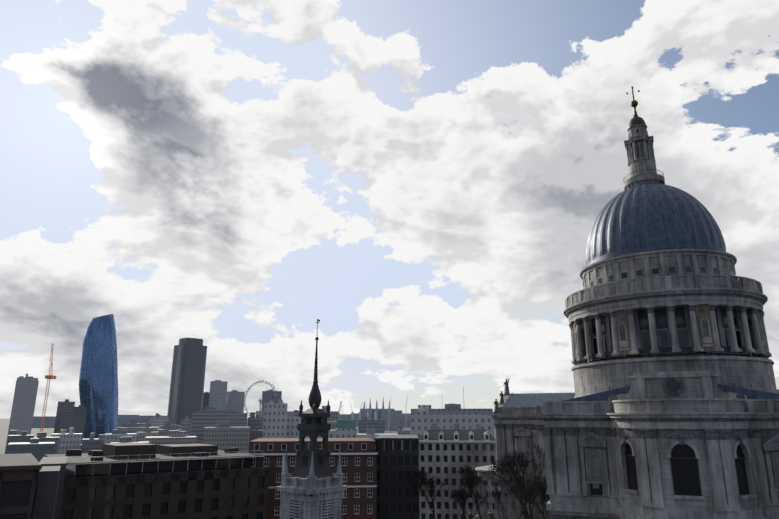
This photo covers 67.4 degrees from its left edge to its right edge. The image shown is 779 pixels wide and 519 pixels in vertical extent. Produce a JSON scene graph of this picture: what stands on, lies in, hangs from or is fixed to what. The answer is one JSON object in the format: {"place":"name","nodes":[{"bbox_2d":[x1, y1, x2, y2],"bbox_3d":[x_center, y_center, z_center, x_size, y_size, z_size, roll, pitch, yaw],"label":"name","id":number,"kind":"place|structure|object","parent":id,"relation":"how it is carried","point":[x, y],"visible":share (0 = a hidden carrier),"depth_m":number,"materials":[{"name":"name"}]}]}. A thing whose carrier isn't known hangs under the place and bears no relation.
{"place":"outdoors","nodes":[
{"label":"outdoors","id":0,"kind":"place"},
{"bbox_2d":[0,419,500,511],"bbox_3d":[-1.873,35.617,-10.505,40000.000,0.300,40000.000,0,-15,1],"label":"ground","id":1,"kind":"structure","parent":0,"point":[4,425],"depth_m":1594.36,"materials":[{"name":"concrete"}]},
{"bbox_2d":[0,455,40,518],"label":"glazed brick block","id":2,"kind":"structure","parent":1,"relation":"on","point":[17,487],"depth_m":74.40,"materials":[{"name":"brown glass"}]},
{"bbox_2d":[0,453,39,466],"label":"roof membrane","id":3,"kind":"object","parent":2,"relation":"on","point":[26,459],"visible":1,"depth_m":83.62,"materials":[{"name":"grey concrete"}]},
{"bbox_2d":[4,374,38,453],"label":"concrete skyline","id":4,"kind":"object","parent":1,"relation":"on","point":[24,400],"visible":0.71,"depth_m":597.36},
{"bbox_2d":[40,344,55,431],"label":"tower crane","id":5,"kind":"object","parent":1,"relation":"on","point":[50,377],"visible":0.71,"depth_m":543.92,"materials":[{"name":"orange metal"}]},
{"bbox_2d":[31,456,67,518],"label":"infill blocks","id":6,"kind":"structure","parent":1,"relation":"on","point":[48,493],"depth_m":82.73,"materials":[{"name":"grey concrete"}]},
{"bbox_2d":[79,314,117,438],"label":"skyscraper","id":7,"kind":"structure","parent":1,"relation":"on","point":[98,384],"depth_m":806.34,"materials":[{"name":"blue glass"}]},
{"bbox_2d":[5,399,262,453],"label":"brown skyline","id":8,"kind":"structure","parent":1,"relation":"on","point":[66,419],"depth_m":675.21},
{"bbox_2d":[43,443,268,518],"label":"brick office block","id":9,"kind":"structure","parent":1,"relation":"on","point":[234,494],"depth_m":116.50,"materials":[{"name":"brown brick"}]},
{"bbox_2d":[46,450,265,478],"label":"flat roof","id":10,"kind":"structure","parent":9,"relation":"on","point":[87,457],"depth_m":119.13,"materials":[{"name":"grey concrete"}]},
{"bbox_2d":[167,338,206,425],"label":"bank tower","id":11,"kind":"structure","parent":1,"relation":"on","point":[186,393],"depth_m":932.14,"materials":[{"name":"grey glass"}]},
{"bbox_2d":[191,408,247,443],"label":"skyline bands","id":12,"kind":"object","parent":1,"relation":"on","point":[210,418],"visible":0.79,"depth_m":491.02,"materials":[{"name":"grey concrete"}]},
{"bbox_2d":[32,409,417,429],"bbox_3d":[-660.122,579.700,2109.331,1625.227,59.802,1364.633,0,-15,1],"label":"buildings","id":13,"kind":"structure","parent":1,"relation":"on","point":[396,417],"depth_m":2163.88,"materials":[{"name":"grey concrete"}]},
{"bbox_2d":[209,380,244,412],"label":"skyline tower","id":14,"kind":"structure","parent":1,"relation":"on","point":[221,397],"depth_m":1393.21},
{"bbox_2d":[116,406,338,452],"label":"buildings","id":15,"kind":"structure","parent":1,"relation":"on","point":[222,438],"depth_m":443.71,"materials":[{"name":"grey concrete"}]},
{"bbox_2d":[6,376,493,461],"bbox_3d":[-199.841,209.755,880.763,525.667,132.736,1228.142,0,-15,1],"label":"skyline","id":16,"kind":"structure","parent":1,"relation":"on","point":[278,422],"depth_m":316.53},
{"bbox_2d":[337,420,355,428],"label":"green skyline","id":17,"kind":"structure","parent":16,"relation":"on","point":[346,424],"depth_m":279.64,"materials":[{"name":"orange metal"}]},
{"bbox_2d":[244,380,276,415],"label":"ferris wheel","id":18,"kind":"object","parent":1,"relation":"on","point":[260,399],"visible":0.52,"depth_m":1910.39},
{"bbox_2d":[261,389,281,416],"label":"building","id":19,"kind":"structure","parent":1,"relation":"on","point":[266,396],"depth_m":1288.98,"materials":[{"name":"grey concrete"}]},
{"bbox_2d":[118,398,494,426],"bbox_3d":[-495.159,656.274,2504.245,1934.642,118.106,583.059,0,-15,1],"label":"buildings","id":20,"kind":"structure","parent":1,"relation":"on","point":[129,418],"depth_m":2279.84,"materials":[{"name":"grey concrete"}]},
{"bbox_2d":[276,319,347,518],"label":"church steeple","id":21,"kind":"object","parent":1,"relation":"on","point":[312,486],"depth_m":71.98,"materials":[{"name":"stone"}]},
{"bbox_2d":[246,438,377,518],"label":"red brick block","id":22,"kind":"structure","parent":1,"relation":"on","point":[358,456],"depth_m":133.19,"materials":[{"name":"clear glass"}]},
{"bbox_2d":[338,399,406,430],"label":"cranes","id":23,"kind":"object","parent":1,"relation":"on","point":[352,413],"visible":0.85,"depth_m":1829.21,"materials":[{"name":"white metal"}]},
{"bbox_2d":[375,435,419,518],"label":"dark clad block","id":24,"kind":"structure","parent":1,"relation":"on","point":[397,456],"depth_m":142.50,"materials":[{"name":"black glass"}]},
{"bbox_2d":[419,424,496,518],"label":"stone block","id":25,"kind":"structure","parent":1,"relation":"on","point":[443,460],"depth_m":197.89,"materials":[{"name":"grey stone"}]},
{"bbox_2d":[419,429,495,440],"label":"mansard roof","id":26,"kind":"structure","parent":25,"relation":"attached to","point":[463,434],"depth_m":202.79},
{"bbox_2d":[396,444,551,518],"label":"trees","id":27,"kind":"object","parent":1,"relation":"on","point":[516,488],"visible":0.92,"depth_m":110.65,"materials":[{"name":"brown plant"}]},
{"bbox_2d":[475,86,778,518],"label":"cathedral","id":28,"kind":"structure","parent":1,"relation":"on","point":[668,408],"depth_m":119.22,"materials":[{"name":"stone"}]},
{"bbox_2d":[0,0,778,418],"label":"sky","id":29,"kind":"structure","parent":0,"point":[426,183],"materials":[{"name":"white"}]}
]}

